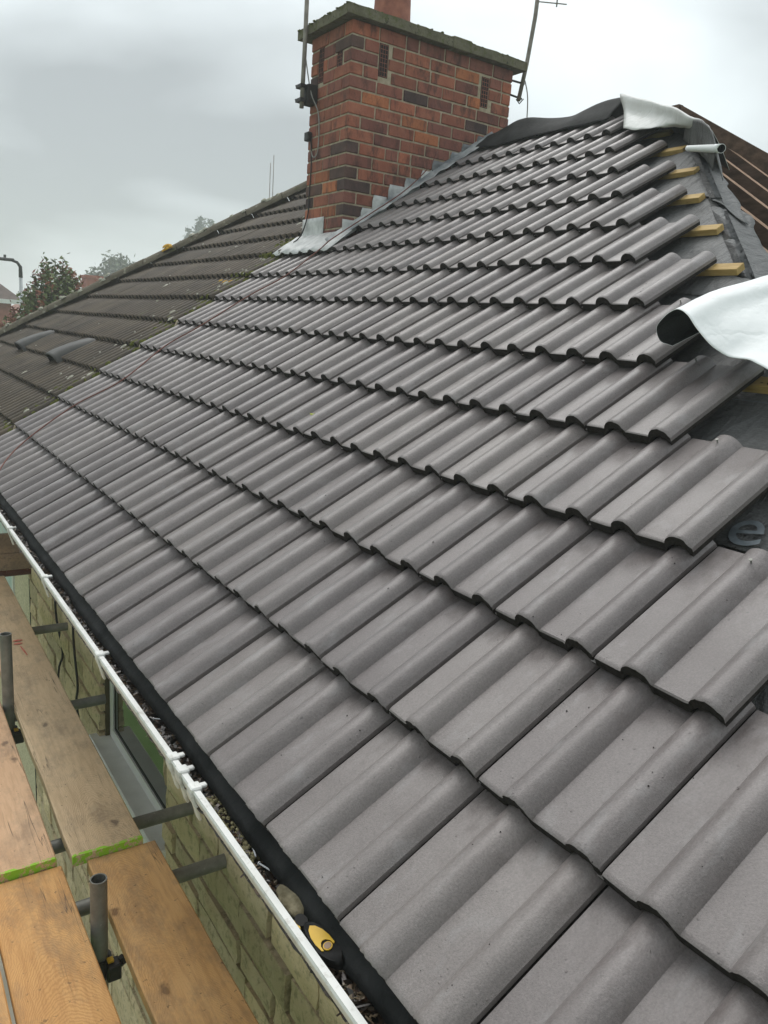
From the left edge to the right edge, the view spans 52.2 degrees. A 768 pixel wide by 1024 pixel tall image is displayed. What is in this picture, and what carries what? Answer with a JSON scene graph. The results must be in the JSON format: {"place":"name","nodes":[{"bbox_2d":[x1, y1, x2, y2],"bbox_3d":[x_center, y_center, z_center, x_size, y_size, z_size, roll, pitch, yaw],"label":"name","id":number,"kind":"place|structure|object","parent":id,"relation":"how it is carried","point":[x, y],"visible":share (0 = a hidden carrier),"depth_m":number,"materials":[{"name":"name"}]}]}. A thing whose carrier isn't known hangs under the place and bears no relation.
{"place":"outdoors","nodes":[
{"label":"outdoors","id":0,"kind":"place"},
{"bbox_2d":[0,955,15,1023],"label":"path","id":1,"kind":"structure","parent":0,"point":[7,994],"depth_m":6.87,"materials":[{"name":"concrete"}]},
{"bbox_2d":[0,568,226,989],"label":"scaffold","id":2,"kind":"object","parent":1,"relation":"on","point":[94,905],"visible":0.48,"depth_m":2.71,"materials":[{"name":"black metal"}]},
{"bbox_2d":[0,971,11,1023],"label":"scaffold board","id":3,"kind":"object","parent":2,"relation":"on","point":[5,1017],"visible":1,"depth_m":2.02,"materials":[{"name":"orange wood"}]},
{"bbox_2d":[0,533,31,570],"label":"stop end board","id":4,"kind":"object","parent":2,"relation":"on","point":[12,557],"depth_m":5.18,"materials":[{"name":"brown wood"}]},
{"bbox_2d":[0,702,56,883],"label":"scaffold board","id":5,"kind":"object","parent":2,"relation":"on","point":[26,848],"visible":1,"depth_m":2.68,"materials":[{"name":"brown wood"}]},
{"bbox_2d":[0,866,120,1023],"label":"scaffold board","id":6,"kind":"object","parent":2,"relation":"on","point":[52,971],"visible":1,"depth_m":2.17,"materials":[{"name":"orange wood"}]},
{"bbox_2d":[0,576,142,866],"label":"scaffold board","id":7,"kind":"object","parent":2,"relation":"on","point":[93,818],"visible":0.95,"depth_m":3.10,"materials":[{"name":"brown wood"}]},
{"bbox_2d":[87,840,258,1023],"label":"scaffold board","id":8,"kind":"object","parent":2,"relation":"on","point":[179,972],"visible":0.92,"depth_m":2.24,"materials":[{"name":"orange wood"}]},
{"bbox_2d":[0,284,19,324],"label":"house","id":9,"kind":"structure","parent":0,"point":[6,295],"depth_m":26.39,"materials":[{"name":"brick"}]},
{"bbox_2d":[11,290,52,312],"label":"house","id":10,"kind":"structure","parent":0,"point":[16,305],"depth_m":49.95,"materials":[{"name":"paint"}]},
{"bbox_2d":[81,275,103,287],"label":"house","id":11,"kind":"structure","parent":0,"point":[88,279],"depth_m":28.58,"materials":[{"name":"brick"}]},
{"bbox_2d":[183,226,194,238],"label":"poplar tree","id":12,"kind":"object","parent":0,"point":[189,230],"visible":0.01,"depth_m":83.00,"materials":[{"name":"green plant"}]},
{"bbox_2d":[206,218,215,227],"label":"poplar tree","id":13,"kind":"object","parent":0,"point":[210,223],"visible":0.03,"depth_m":82.73,"materials":[{"name":"green plant"}]},
{"bbox_2d":[0,0,767,305],"label":"sky","id":14,"kind":"structure","parent":0,"point":[124,124],"materials":[{"name":"grey"}]},
{"label":"ground","id":15,"kind":"structure","parent":0,"visible":0},
{"bbox_2d":[0,255,22,312],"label":"street lamp","id":16,"kind":"object","parent":15,"relation":"on","point":[3,258],"visible":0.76,"depth_m":19.19,"materials":[{"name":"black metal"}]},
{"bbox_2d":[0,252,83,327],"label":"leafy shrub","id":17,"kind":"object","parent":15,"relation":"on","point":[36,298],"visible":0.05,"depth_m":12.41,"materials":[{"name":"green plant"}]},
{"bbox_2d":[80,250,134,287],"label":"broad tree","id":18,"kind":"object","parent":15,"relation":"on","point":[114,265],"visible":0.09,"depth_m":54.04,"materials":[{"name":"green plant"}]},
{"bbox_2d":[0,181,306,799],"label":"neighbour house","id":19,"kind":"structure","parent":15,"relation":"on","point":[71,333],"depth_m":7.17,"materials":[{"name":"tile"}]},
{"bbox_2d":[0,522,14,594],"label":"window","id":20,"kind":"structure","parent":19,"relation":"in","point":[11,579],"depth_m":6.54,"materials":[{"name":"plastic"}]},
{"bbox_2d":[3,238,294,432],"bbox_3d":[-1.859,-1.340,6.014,2.573,1.764,0.578,-5,15,-34],"label":"roof moss","id":21,"kind":"object","parent":19,"relation":"on","point":[267,255],"visible":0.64,"depth_m":5.94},
{"bbox_2d":[0,193,303,422],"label":"roof lichen","id":22,"kind":"object","parent":19,"relation":"on","point":[189,235],"visible":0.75,"depth_m":8.40},
{"bbox_2d":[162,244,231,282],"bbox_3d":[-1.858,-2.377,7.489,0.152,0.568,3.013,-2,14,-24],"label":"orange lichen","id":23,"kind":"object","parent":19,"relation":"on","point":[167,246],"visible":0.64,"depth_m":8.67},
{"bbox_2d":[193,216,206,233],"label":"poplar tree","id":24,"kind":"object","parent":15,"relation":"on","point":[199,226],"visible":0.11,"depth_m":82.84,"materials":[{"name":"green plant"}]},
{"bbox_2d":[0,104,767,1023],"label":"house","id":25,"kind":"structure","parent":15,"relation":"on","point":[464,472],"depth_m":2.14,"materials":[{"name":"tile"}]},
{"bbox_2d":[89,681,166,858],"bbox_3d":[-1.172,0.914,3.673,0.157,0.906,1.110,-5,15,-34],"label":"window","id":26,"kind":"structure","parent":25,"relation":"in","point":[133,762],"depth_m":3.75,"materials":[{"name":"grey plastic"}]},
{"bbox_2d":[0,513,367,1023],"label":"gutter","id":27,"kind":"object","parent":25,"relation":"attached to","point":[195,796],"visible":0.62,"depth_m":1.72,"materials":[{"name":"white plastic"}]},
{"bbox_2d":[0,506,385,1023],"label":"gutter silt","id":28,"kind":"object","parent":27,"relation":"in","point":[339,979],"visible":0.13,"depth_m":1.89,"materials":[{"name":"brown plant"}]},
{"bbox_2d":[205,794,259,863],"bbox_3d":[-0.323,0.677,1.689,0.061,0.015,0.263,-5,15,-34],"label":"gutter moss","id":29,"kind":"object","parent":28,"relation":"on","point":[246,846],"visible":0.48,"depth_m":1.68,"materials":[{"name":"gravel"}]},
{"bbox_2d":[257,861,269,870],"bbox_3d":[-0.224,0.709,1.548,0.065,0.008,0.008,13,16,34],"label":"nail","id":30,"kind":"object","parent":28,"relation":"on","point":[258,863],"visible":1,"depth_m":1.56,"materials":[{"name":"silver metal"}]},
{"bbox_2d":[276,884,303,917],"bbox_3d":[-0.171,0.734,1.474,0.053,0.034,0.110,-5,15,-34],"label":"mortar lump","id":31,"kind":"object","parent":28,"relation":"on","point":[289,899],"visible":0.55,"depth_m":1.46,"materials":[{"name":"beige concrete"}]},
{"bbox_2d":[294,914,344,972],"bbox_3d":[-0.112,0.753,1.375,0.046,0.035,0.140,-5,15,-34],"label":"tape measure","id":32,"kind":"object","parent":28,"relation":"on","point":[324,944],"visible":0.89,"depth_m":1.35,"materials":[{"name":"black plastic"}]},
{"bbox_2d":[0,151,437,469],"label":"cord","id":33,"kind":"object","parent":25,"relation":"on","point":[211,318],"visible":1,"depth_m":5.28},
{"bbox_2d":[273,0,526,255],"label":"chimney","id":34,"kind":"object","parent":25,"relation":"on","point":[402,99],"visible":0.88,"depth_m":5.87,"materials":[{"name":"red brick"}]},
{"bbox_2d":[293,0,319,242],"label":"aerial mast","id":35,"kind":"object","parent":34,"relation":"attached to","point":[308,95],"visible":1,"depth_m":5.92,"materials":[{"name":"black metal"}]},
{"bbox_2d":[510,0,566,117],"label":"aerial mast","id":36,"kind":"object","parent":34,"relation":"attached to","point":[522,83],"visible":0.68,"depth_m":6.36,"materials":[{"name":"black metal"}]},
{"bbox_2d":[184,291,745,985],"bbox_3d":[-0.044,-0.347,2.961,1.984,1.308,4.758,-5,15,-34],"label":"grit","id":37,"kind":"object","parent":25,"relation":"on","point":[580,613],"visible":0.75,"depth_m":1.70,"materials":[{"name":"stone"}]},
{"bbox_2d":[476,97,623,149],"bbox_3d":[1.294,-2.796,5.820,0.529,0.304,1.391,-5,15,-34],"label":"membrane ridge cover","id":38,"kind":"object","parent":25,"relation":"on","point":[523,128],"visible":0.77,"depth_m":5.66,"materials":[{"name":"grey plastic"}]},
{"bbox_2d":[620,93,728,168],"bbox_3d":[1.655,-2.235,4.594,0.371,0.659,1.526,2,13,-10],"label":"membrane flap","id":39,"kind":"object","parent":25,"relation":"attached to","point":[640,113],"visible":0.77,"depth_m":4.52,"materials":[{"name":"white plastic"}]},
{"bbox_2d":[683,120,722,179],"bbox_3d":[1.614,-1.849,4.006,0.089,0.427,0.771,5,13,6],"label":"membrane fold","id":40,"kind":"object","parent":25,"relation":"on","point":[698,132],"visible":0.76,"depth_m":3.89,"materials":[{"name":"grey plastic"}]},
{"bbox_2d":[685,144,725,152],"bbox_3d":[1.560,-1.767,3.814,0.042,0.125,0.436,4,13,-1],"label":"membrane roll","id":41,"kind":"object","parent":40,"relation":"attached to","point":[712,148],"visible":1,"depth_m":3.73,"materials":[{"name":"white plastic"}]},
{"bbox_2d":[656,275,767,368],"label":"membrane flap","id":42,"kind":"object","parent":25,"relation":"on","point":[731,321],"visible":1,"depth_m":2.21,"materials":[{"name":"white plastic"}]}
]}

